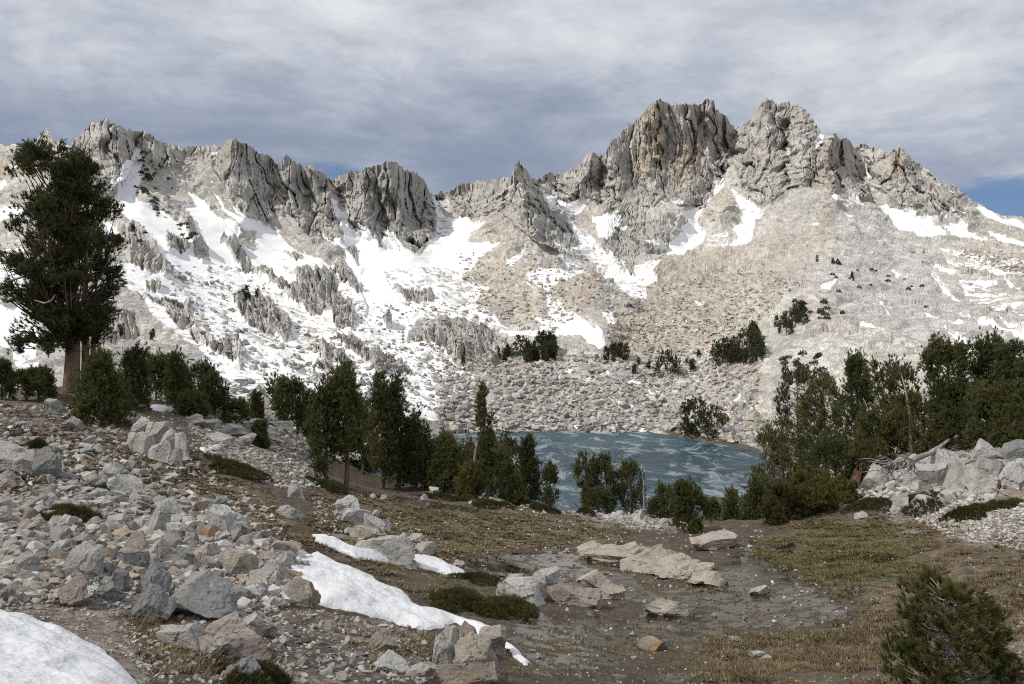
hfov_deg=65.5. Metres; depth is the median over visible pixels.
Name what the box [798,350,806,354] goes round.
shrub
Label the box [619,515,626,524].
rock
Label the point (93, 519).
rock
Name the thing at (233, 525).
rock
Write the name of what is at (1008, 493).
boulder
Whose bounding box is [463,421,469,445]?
dead tree
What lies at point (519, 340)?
pine tree
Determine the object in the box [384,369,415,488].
pine tree
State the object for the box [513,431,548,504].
pine tree
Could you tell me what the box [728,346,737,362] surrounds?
pine tree
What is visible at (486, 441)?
pine tree
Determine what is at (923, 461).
rock
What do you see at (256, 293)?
pine tree
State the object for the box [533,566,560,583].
boulder
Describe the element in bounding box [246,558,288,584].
boulder
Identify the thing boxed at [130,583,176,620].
boulder
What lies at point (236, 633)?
boulder
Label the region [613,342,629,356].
pine tree
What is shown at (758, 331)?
pine tree
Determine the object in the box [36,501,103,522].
heather mat
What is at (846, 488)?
shrub
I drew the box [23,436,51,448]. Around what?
heather mat
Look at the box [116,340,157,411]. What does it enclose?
pine tree
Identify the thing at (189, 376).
pine tree
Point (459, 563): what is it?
rock
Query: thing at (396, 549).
boulder
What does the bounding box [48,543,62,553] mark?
rock
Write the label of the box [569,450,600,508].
pine tree
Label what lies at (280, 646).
rock
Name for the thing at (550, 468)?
pine tree
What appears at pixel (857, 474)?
stump
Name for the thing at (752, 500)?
pine tree
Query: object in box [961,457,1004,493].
boulder
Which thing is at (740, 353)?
pine tree
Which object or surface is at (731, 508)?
pine tree
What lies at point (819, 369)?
pine tree
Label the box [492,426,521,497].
pine tree
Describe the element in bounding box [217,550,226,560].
rock
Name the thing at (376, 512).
rock
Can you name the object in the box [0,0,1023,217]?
sky
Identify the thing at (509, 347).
pine tree
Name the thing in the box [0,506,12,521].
rock
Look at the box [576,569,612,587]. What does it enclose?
boulder
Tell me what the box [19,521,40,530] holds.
rock
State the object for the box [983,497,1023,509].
heather mat
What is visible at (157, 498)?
rock
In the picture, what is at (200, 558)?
rock
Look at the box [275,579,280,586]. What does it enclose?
rock
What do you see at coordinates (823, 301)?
shrub
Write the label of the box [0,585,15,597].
rock
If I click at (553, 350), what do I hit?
pine tree
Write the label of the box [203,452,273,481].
heather mat
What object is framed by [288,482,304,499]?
rock
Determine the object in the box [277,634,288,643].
rock
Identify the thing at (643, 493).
dead tree
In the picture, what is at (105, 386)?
pine tree
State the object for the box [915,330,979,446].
pine tree
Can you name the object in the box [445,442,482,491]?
pine tree
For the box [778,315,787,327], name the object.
pine tree
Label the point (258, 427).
shrub
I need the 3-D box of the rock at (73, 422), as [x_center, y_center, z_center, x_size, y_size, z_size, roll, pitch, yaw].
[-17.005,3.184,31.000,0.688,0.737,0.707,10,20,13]
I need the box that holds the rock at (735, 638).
[728,636,740,641]
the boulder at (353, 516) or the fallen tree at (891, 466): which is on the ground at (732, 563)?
the boulder at (353, 516)
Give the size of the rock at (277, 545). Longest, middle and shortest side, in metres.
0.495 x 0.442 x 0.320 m
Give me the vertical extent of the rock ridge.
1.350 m
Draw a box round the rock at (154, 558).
[150,556,159,561]
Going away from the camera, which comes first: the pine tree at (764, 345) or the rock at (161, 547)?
the rock at (161, 547)
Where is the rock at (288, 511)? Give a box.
[277,505,303,518]
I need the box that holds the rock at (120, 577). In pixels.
[108,567,131,591]
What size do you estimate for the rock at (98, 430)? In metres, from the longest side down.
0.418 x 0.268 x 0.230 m
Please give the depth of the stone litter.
18.32 m
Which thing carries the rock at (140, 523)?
on the ground at (732, 563)
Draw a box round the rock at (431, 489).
[429,486,438,493]
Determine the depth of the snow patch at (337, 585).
15.16 m
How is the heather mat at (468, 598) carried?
on the ground at (732, 563)
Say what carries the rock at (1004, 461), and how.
on the ground at (732, 563)
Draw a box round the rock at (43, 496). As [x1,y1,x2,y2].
[38,493,51,502]
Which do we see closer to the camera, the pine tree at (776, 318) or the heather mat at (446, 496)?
the heather mat at (446, 496)
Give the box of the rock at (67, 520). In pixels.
[56,514,78,526]
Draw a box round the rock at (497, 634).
[479,624,506,654]
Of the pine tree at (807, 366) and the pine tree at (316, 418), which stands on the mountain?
the pine tree at (807, 366)
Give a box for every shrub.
[9,368,25,391]
[16,363,59,401]
[176,388,212,418]
[220,396,254,424]
[250,416,271,448]
[582,485,615,513]
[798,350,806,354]
[820,298,828,303]
[829,474,859,505]
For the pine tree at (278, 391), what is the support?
on the ground at (732, 563)
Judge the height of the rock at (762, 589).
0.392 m
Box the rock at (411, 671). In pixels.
[405,668,418,676]
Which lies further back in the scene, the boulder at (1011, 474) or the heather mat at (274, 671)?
the boulder at (1011, 474)
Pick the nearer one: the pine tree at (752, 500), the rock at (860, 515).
the rock at (860, 515)
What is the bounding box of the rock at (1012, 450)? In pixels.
[1001,439,1023,461]
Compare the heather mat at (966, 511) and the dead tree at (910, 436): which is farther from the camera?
the dead tree at (910, 436)
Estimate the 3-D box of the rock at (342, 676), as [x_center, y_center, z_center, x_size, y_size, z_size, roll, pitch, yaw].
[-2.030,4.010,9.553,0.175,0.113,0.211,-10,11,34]
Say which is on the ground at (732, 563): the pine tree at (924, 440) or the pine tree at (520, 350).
the pine tree at (924, 440)
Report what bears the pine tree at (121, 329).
on the mountain
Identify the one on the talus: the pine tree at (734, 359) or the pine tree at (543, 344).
the pine tree at (543, 344)
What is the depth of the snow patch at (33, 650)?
6.85 m
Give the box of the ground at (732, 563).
[0,387,1023,683]
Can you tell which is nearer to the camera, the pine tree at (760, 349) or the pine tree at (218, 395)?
the pine tree at (218, 395)
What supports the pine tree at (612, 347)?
on the mountain
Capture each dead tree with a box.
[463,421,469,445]
[473,429,482,462]
[642,472,646,508]
[863,398,881,459]
[898,374,913,454]
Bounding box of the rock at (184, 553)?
[172,545,194,559]
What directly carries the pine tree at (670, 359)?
on the mountain
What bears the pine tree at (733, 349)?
on the mountain
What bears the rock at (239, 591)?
on the ground at (732, 563)
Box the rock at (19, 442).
[15,440,24,444]
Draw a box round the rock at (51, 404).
[44,398,67,411]
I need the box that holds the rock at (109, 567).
[104,560,117,572]
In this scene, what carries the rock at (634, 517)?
on the ground at (732, 563)
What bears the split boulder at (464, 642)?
on the ground at (732, 563)
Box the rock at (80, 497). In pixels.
[72,494,84,499]
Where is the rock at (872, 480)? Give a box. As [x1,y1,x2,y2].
[860,463,887,489]
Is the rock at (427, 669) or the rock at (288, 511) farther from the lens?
the rock at (288, 511)
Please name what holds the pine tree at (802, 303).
on the mountain
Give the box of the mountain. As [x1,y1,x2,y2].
[0,98,1023,477]
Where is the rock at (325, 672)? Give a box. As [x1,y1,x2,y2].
[319,667,334,676]
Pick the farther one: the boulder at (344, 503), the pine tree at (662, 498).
the pine tree at (662, 498)
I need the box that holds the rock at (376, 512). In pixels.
[372,509,379,516]
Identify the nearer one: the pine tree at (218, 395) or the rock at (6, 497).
the rock at (6, 497)
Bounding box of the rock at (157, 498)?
[153,495,166,503]
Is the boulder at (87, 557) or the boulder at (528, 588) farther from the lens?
the boulder at (528, 588)
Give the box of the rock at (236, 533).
[230,528,242,541]
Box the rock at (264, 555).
[259,550,277,561]
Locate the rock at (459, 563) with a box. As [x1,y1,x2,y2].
[453,559,465,566]
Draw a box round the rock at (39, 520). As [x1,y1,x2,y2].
[31,517,42,526]
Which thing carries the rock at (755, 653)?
on the ground at (732, 563)
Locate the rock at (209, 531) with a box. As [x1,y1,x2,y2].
[198,523,221,537]
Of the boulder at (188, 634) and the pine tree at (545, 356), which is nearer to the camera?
the boulder at (188, 634)
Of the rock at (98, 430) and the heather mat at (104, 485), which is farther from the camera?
the rock at (98, 430)
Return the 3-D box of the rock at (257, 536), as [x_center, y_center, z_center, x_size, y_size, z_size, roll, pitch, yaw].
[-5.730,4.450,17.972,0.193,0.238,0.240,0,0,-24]
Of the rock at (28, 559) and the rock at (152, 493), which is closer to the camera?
the rock at (28, 559)
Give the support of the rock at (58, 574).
on the ground at (732, 563)
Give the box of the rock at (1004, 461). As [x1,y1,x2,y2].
[994,458,1008,464]
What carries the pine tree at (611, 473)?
on the ground at (732, 563)
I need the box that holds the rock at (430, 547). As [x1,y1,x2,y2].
[415,541,437,553]
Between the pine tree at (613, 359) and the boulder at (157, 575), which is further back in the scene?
the pine tree at (613, 359)
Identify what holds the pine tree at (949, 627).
on the ground at (732, 563)
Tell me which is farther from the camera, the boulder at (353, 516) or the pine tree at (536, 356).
the pine tree at (536, 356)
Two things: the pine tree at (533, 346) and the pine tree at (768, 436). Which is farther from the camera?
the pine tree at (533, 346)
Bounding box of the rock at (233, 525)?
[228,521,248,534]
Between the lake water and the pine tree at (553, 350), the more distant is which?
the pine tree at (553, 350)
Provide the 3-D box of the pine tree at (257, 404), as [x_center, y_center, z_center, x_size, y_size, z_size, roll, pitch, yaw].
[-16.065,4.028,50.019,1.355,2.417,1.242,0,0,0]
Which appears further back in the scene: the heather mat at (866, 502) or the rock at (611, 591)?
the heather mat at (866, 502)
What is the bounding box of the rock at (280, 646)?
[276,643,282,648]
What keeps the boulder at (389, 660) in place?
on the ground at (732, 563)
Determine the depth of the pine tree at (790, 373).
197.05 m
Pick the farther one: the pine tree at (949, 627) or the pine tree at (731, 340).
the pine tree at (731, 340)
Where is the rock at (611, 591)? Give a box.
[600,584,625,598]
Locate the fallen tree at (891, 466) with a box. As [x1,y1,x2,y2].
[863,439,949,481]
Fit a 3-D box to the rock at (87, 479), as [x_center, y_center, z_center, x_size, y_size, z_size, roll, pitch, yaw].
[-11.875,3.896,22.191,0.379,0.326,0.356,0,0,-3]
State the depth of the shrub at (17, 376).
40.88 m
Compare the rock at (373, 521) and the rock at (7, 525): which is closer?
the rock at (7, 525)
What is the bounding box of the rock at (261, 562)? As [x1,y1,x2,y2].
[257,556,264,567]
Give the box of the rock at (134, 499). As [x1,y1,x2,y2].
[130,497,139,502]
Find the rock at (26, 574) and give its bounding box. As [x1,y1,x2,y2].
[14,570,38,580]
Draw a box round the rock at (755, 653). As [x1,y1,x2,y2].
[748,651,765,658]
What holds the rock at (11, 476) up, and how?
on the ground at (732, 563)
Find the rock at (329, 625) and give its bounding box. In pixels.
[324,620,335,631]
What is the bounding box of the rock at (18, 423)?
[14,420,26,426]
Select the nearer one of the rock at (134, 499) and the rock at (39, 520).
the rock at (39, 520)
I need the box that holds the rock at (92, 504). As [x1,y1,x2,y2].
[87,501,95,507]
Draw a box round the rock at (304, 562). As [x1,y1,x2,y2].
[300,560,309,565]
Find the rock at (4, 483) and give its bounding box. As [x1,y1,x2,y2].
[0,478,10,487]
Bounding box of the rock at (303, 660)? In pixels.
[296,656,310,666]
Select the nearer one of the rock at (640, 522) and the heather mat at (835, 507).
the heather mat at (835, 507)
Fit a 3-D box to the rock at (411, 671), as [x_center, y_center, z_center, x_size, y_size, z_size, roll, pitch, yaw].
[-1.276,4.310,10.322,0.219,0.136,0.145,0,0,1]
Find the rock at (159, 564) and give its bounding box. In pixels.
[155,561,163,567]
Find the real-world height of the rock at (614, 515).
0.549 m
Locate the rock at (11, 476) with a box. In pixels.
[0,473,16,480]
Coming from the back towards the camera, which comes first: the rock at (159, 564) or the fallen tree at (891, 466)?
the fallen tree at (891, 466)
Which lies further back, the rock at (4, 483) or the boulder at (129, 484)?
the boulder at (129, 484)
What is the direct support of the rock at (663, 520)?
on the ground at (732, 563)
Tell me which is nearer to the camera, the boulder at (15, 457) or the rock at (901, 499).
the boulder at (15, 457)
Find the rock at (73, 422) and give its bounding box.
[65,416,84,429]
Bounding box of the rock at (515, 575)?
[506,573,525,578]
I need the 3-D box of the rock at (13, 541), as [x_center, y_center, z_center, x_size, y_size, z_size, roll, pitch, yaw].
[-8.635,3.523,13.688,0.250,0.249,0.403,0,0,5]
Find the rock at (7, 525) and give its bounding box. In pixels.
[2,522,12,528]
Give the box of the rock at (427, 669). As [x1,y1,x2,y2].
[411,661,435,677]
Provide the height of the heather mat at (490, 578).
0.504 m
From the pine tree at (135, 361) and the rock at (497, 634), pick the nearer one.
the rock at (497, 634)
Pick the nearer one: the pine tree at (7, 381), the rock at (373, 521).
the rock at (373, 521)
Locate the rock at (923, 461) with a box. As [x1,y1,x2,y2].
[908,454,926,470]
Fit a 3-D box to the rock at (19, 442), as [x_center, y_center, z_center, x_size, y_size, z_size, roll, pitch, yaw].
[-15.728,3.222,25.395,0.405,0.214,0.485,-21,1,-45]
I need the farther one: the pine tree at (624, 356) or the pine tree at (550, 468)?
the pine tree at (624, 356)
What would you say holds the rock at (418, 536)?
on the ground at (732, 563)
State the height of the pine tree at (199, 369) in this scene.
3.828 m
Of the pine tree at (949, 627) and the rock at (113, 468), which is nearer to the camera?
the pine tree at (949, 627)
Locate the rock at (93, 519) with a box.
[89,516,100,523]
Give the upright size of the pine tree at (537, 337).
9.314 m
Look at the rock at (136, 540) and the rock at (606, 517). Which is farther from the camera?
the rock at (606, 517)
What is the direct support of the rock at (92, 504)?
on the ground at (732, 563)
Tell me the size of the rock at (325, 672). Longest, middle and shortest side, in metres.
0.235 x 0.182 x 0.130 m
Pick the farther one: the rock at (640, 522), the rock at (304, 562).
the rock at (640, 522)
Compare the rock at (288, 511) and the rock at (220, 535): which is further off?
the rock at (288, 511)
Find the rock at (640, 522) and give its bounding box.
[636,519,644,525]
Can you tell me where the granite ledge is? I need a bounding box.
[182,414,293,446]
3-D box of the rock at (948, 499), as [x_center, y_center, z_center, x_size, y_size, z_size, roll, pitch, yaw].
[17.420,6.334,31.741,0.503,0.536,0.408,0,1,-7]
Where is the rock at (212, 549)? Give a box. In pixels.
[194,543,219,555]
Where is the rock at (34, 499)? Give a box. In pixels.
[29,496,40,503]
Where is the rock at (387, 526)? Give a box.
[383,521,390,530]
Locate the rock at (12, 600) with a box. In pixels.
[8,596,18,605]
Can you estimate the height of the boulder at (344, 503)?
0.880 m
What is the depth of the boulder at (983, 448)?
35.16 m
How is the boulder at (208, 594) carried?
on the ground at (732, 563)
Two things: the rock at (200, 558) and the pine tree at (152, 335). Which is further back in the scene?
the pine tree at (152, 335)
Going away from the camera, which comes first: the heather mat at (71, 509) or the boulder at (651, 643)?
the boulder at (651, 643)
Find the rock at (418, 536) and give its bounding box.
[407,533,423,540]
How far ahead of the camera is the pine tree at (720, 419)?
177.02 m
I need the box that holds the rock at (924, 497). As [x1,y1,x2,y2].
[912,494,934,506]
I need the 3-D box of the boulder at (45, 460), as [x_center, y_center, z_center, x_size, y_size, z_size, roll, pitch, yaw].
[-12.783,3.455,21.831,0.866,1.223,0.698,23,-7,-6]
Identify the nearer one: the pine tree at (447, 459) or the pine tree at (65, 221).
the pine tree at (65, 221)
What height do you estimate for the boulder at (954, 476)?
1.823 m
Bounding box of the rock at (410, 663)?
[406,660,416,667]
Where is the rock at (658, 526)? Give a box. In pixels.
[653,524,661,528]
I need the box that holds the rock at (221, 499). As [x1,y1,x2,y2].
[214,495,227,504]
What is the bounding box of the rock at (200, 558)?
[192,549,206,568]
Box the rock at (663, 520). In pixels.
[659,518,666,523]
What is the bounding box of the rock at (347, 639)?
[344,635,352,644]
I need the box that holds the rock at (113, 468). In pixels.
[102,461,124,474]
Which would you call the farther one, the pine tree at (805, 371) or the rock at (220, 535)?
the pine tree at (805, 371)
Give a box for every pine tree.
[0,131,128,393]
[0,356,20,399]
[61,339,139,428]
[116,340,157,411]
[117,323,123,335]
[144,345,174,402]
[149,328,155,339]
[158,344,194,410]
[178,360,198,405]
[189,355,214,391]
[196,363,233,415]
[241,288,248,299]
[248,388,265,418]
[254,288,259,297]
[263,369,299,420]
[285,372,307,434]
[299,382,315,439]
[302,373,345,479]
[320,352,374,486]
[349,392,374,474]
[364,369,403,488]
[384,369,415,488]
[399,402,433,490]
[409,433,435,484]
[420,424,475,492]
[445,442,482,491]
[455,458,485,501]
[460,435,486,495]
[472,379,498,500]
[479,442,517,499]
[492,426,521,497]
[502,344,516,358]
[503,351,506,360]
[504,472,530,505]
[512,333,527,355]
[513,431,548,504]
[518,344,526,355]
[522,337,533,362]
[526,340,539,360]
[534,330,546,347]
[534,348,539,360]
[535,328,550,348]
[538,333,560,354]
[540,340,550,361]
[541,456,562,508]
[546,340,557,360]
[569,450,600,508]
[594,449,621,513]
[602,346,609,360]
[608,341,614,354]
[611,353,615,361]
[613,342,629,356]
[614,455,649,513]
[615,341,623,358]
[619,343,628,359]
[642,478,674,518]
[651,349,681,374]
[664,475,715,533]
[679,396,710,439]
[694,402,727,439]
[703,496,721,520]
[709,335,736,364]
[711,341,729,367]
[714,483,742,520]
[728,335,740,354]
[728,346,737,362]
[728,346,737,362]
[735,343,741,362]
[735,465,770,519]
[736,323,760,351]
[737,346,743,362]
[742,347,748,364]
[747,321,758,338]
[748,333,762,357]
[748,347,758,365]
[750,329,764,341]
[750,411,814,514]
[755,341,764,359]
[760,339,766,355]
[760,469,803,525]
[770,374,828,483]
[773,313,778,326]
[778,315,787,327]
[778,464,841,516]
[780,364,791,381]
[782,310,790,321]
[782,319,788,327]
[785,319,794,335]
[787,371,792,384]
[788,302,799,318]
[791,301,803,310]
[791,365,808,383]
[792,308,809,324]
[794,367,851,475]
[795,362,804,376]
[796,362,810,373]
[797,300,806,309]
[800,425,869,504]
[810,365,829,384]
[832,346,887,474]
[843,401,909,473]
[860,352,926,444]
[871,381,949,458]
[878,560,1023,683]
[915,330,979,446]
[925,373,1003,448]
[960,368,1023,447]
[968,326,1003,411]
[990,335,1023,429]
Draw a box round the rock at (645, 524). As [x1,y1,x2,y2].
[641,522,651,528]
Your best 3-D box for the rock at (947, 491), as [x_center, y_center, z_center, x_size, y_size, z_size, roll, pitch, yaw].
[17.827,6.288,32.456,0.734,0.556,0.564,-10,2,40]
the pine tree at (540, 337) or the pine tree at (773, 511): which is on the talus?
the pine tree at (540, 337)
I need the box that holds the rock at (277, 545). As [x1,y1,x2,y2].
[271,540,287,551]
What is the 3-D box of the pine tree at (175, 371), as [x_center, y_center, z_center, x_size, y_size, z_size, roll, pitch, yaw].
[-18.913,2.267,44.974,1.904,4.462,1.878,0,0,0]
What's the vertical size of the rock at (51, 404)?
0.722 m
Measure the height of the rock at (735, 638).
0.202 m
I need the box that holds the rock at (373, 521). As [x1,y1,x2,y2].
[363,513,384,532]
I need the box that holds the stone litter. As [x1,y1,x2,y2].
[0,404,1023,683]
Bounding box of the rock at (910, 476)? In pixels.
[902,470,917,485]
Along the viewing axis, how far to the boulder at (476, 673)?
10.16 m
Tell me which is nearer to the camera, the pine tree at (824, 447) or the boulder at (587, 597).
the boulder at (587, 597)
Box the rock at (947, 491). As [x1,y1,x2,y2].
[940,489,956,497]
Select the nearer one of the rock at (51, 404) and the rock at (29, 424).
the rock at (29, 424)
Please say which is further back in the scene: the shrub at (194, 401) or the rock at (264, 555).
the shrub at (194, 401)
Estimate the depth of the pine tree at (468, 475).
47.53 m
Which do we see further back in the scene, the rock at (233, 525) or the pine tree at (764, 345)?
the pine tree at (764, 345)
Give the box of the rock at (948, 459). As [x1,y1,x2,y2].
[943,456,956,465]
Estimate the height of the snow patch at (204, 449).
0.798 m
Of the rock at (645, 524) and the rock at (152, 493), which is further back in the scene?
the rock at (645, 524)
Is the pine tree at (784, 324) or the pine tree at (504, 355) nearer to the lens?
the pine tree at (784, 324)
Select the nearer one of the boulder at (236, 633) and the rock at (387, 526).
the boulder at (236, 633)
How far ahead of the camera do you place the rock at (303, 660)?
9.70 m
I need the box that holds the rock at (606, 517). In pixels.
[601,515,609,519]
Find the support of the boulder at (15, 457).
on the ground at (732, 563)
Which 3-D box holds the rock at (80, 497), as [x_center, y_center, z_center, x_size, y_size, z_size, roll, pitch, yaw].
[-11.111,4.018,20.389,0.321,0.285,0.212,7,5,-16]
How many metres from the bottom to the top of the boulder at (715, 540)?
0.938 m
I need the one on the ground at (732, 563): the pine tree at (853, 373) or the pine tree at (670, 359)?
the pine tree at (853, 373)
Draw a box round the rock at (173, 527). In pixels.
[166,522,182,539]
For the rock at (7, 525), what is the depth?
15.93 m
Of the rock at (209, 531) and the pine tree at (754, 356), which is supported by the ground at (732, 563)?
the rock at (209, 531)
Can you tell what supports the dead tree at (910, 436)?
on the ground at (732, 563)
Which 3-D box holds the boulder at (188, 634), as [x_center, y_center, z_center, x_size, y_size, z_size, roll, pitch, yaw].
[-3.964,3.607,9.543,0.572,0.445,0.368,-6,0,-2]
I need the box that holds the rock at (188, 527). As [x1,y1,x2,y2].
[182,524,192,530]
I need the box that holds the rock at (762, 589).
[749,585,768,594]
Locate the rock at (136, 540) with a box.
[123,530,149,549]
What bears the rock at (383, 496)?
on the ground at (732, 563)
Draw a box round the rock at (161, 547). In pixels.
[149,538,174,558]
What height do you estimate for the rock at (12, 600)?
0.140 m
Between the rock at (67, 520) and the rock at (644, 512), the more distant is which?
the rock at (644, 512)
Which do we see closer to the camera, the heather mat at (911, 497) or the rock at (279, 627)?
the rock at (279, 627)
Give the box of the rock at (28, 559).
[13,552,40,566]
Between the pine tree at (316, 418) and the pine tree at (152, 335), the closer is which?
the pine tree at (316, 418)
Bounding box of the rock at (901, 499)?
[887,492,908,513]
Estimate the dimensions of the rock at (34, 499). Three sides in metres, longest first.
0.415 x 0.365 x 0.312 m
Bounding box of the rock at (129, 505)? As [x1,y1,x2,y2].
[120,502,136,508]
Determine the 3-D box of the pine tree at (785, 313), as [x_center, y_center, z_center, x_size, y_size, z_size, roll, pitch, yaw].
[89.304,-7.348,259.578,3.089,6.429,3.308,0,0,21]
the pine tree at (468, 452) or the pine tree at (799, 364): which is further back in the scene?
the pine tree at (799, 364)
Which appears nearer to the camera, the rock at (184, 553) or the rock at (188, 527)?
the rock at (184, 553)
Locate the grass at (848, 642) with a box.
[0,402,1023,683]
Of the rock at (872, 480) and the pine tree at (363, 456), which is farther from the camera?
the pine tree at (363, 456)
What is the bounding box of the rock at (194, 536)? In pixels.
[184,532,199,541]
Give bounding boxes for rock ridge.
[576,540,727,586]
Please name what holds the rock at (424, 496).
on the ground at (732, 563)
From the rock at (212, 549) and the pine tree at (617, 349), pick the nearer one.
the rock at (212, 549)
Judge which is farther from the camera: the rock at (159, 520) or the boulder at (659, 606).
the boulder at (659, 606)
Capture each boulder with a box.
[0,440,34,471]
[30,445,61,478]
[57,574,92,606]
[63,540,104,576]
[95,580,128,602]
[106,473,142,496]
[118,550,150,569]
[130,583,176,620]
[137,563,171,593]
[156,622,205,650]
[171,569,248,620]
[197,633,230,655]
[204,611,271,659]
[206,501,234,531]
[220,548,258,574]
[220,655,269,683]
[242,611,277,636]
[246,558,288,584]
[284,576,312,607]
[331,495,359,513]
[341,508,372,524]
[348,525,381,539]
[354,535,420,569]
[368,630,397,651]
[373,649,406,673]
[432,620,500,675]
[435,661,497,683]
[496,576,545,605]
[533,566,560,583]
[545,584,602,608]
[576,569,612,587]
[636,635,666,650]
[644,598,694,615]
[689,529,738,550]
[915,463,948,492]
[926,446,958,463]
[941,458,969,490]
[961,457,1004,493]
[969,438,1002,460]
[995,487,1023,500]
[998,461,1023,488]
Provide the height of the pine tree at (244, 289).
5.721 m
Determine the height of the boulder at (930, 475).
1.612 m
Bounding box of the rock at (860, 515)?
[854,511,867,518]
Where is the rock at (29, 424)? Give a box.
[25,421,35,427]
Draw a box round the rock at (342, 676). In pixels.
[335,671,351,680]
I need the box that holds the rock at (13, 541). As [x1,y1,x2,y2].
[1,538,21,547]
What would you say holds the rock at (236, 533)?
on the ground at (732, 563)
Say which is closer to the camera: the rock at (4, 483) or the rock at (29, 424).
the rock at (4, 483)
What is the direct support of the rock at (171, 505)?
on the ground at (732, 563)
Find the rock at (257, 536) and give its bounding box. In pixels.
[253,534,261,538]
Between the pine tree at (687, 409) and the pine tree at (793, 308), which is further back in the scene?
the pine tree at (793, 308)
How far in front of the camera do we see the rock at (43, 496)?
19.34 m
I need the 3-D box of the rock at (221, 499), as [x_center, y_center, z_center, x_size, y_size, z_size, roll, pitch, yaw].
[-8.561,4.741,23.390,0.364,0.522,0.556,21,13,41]
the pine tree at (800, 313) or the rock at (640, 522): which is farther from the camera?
the pine tree at (800, 313)
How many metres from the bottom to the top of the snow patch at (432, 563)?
1.828 m
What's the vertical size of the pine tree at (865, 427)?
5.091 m
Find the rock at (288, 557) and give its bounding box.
[279,550,297,564]
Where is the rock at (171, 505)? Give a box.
[153,497,183,513]
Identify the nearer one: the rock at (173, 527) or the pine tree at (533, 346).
the rock at (173, 527)
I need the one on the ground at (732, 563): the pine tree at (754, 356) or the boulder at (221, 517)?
the boulder at (221, 517)
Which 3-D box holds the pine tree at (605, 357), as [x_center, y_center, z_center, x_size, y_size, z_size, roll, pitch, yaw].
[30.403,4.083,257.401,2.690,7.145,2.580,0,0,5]
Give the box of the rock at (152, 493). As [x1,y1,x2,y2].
[148,489,159,496]
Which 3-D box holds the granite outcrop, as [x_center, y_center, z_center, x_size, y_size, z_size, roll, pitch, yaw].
[-14.627,3.884,31.890,2.253,1.769,8.528,0,0,-39]
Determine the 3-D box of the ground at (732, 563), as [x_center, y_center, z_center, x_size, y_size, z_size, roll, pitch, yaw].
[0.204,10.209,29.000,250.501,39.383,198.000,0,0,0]
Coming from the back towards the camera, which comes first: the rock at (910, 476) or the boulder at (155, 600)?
the rock at (910, 476)
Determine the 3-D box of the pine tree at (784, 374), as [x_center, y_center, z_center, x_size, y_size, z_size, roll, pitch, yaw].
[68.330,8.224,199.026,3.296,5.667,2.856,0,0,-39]
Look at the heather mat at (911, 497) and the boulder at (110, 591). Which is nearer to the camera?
the boulder at (110, 591)
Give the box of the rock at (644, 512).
[639,509,650,515]
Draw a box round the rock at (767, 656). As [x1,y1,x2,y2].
[759,654,771,660]
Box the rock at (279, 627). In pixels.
[274,622,284,633]
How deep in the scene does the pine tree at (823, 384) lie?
57.89 m
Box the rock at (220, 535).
[215,530,229,539]
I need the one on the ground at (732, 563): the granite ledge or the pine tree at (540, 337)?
the granite ledge
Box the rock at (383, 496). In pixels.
[380,494,387,499]
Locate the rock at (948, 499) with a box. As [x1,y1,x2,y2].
[943,494,954,505]
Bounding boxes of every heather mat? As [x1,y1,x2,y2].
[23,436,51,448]
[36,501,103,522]
[91,482,109,490]
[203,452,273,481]
[215,659,295,683]
[303,475,348,494]
[417,490,472,501]
[427,586,511,620]
[447,571,499,585]
[471,498,517,509]
[478,593,538,619]
[528,502,561,514]
[576,504,595,516]
[803,503,839,515]
[838,496,890,513]
[870,489,945,517]
[937,502,998,521]
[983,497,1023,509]
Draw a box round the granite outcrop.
[126,414,189,466]
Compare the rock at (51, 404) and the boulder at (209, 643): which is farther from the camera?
the rock at (51, 404)
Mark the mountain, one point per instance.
(658, 192)
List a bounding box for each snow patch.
[0,609,136,683]
[150,404,171,411]
[200,444,220,452]
[289,551,529,665]
[312,534,464,576]
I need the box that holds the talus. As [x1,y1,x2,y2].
[154,249,1023,445]
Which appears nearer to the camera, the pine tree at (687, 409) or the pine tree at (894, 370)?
the pine tree at (894, 370)
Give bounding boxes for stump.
[849,459,864,486]
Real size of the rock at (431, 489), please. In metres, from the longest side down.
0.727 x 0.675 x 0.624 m
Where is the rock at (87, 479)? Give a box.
[79,476,93,484]
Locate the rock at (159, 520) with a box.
[148,511,170,530]
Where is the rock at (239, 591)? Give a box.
[233,585,255,599]
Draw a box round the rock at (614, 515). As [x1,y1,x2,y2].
[611,512,619,519]
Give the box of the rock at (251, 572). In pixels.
[249,569,258,574]
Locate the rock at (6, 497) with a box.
[0,495,14,500]
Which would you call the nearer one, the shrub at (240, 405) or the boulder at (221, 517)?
the boulder at (221, 517)
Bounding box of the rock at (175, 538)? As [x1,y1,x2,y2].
[163,532,182,544]
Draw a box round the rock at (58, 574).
[54,571,62,578]
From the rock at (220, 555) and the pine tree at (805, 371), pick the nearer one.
the rock at (220, 555)
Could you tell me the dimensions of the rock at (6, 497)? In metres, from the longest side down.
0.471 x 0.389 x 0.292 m
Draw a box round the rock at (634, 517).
[631,513,641,521]
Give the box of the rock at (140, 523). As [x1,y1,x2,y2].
[137,519,144,526]
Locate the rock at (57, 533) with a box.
[49,526,72,541]
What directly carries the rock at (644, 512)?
on the ground at (732, 563)
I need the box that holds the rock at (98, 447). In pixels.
[93,443,104,452]
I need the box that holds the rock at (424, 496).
[420,494,427,500]
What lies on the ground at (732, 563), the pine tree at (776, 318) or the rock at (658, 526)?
the rock at (658, 526)
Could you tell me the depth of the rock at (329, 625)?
12.62 m
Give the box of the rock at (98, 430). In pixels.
[94,428,103,433]
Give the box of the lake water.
[342,430,778,516]
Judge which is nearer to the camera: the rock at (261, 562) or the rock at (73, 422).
the rock at (261, 562)
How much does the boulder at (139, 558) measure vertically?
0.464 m
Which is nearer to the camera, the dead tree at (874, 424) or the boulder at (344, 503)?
the boulder at (344, 503)

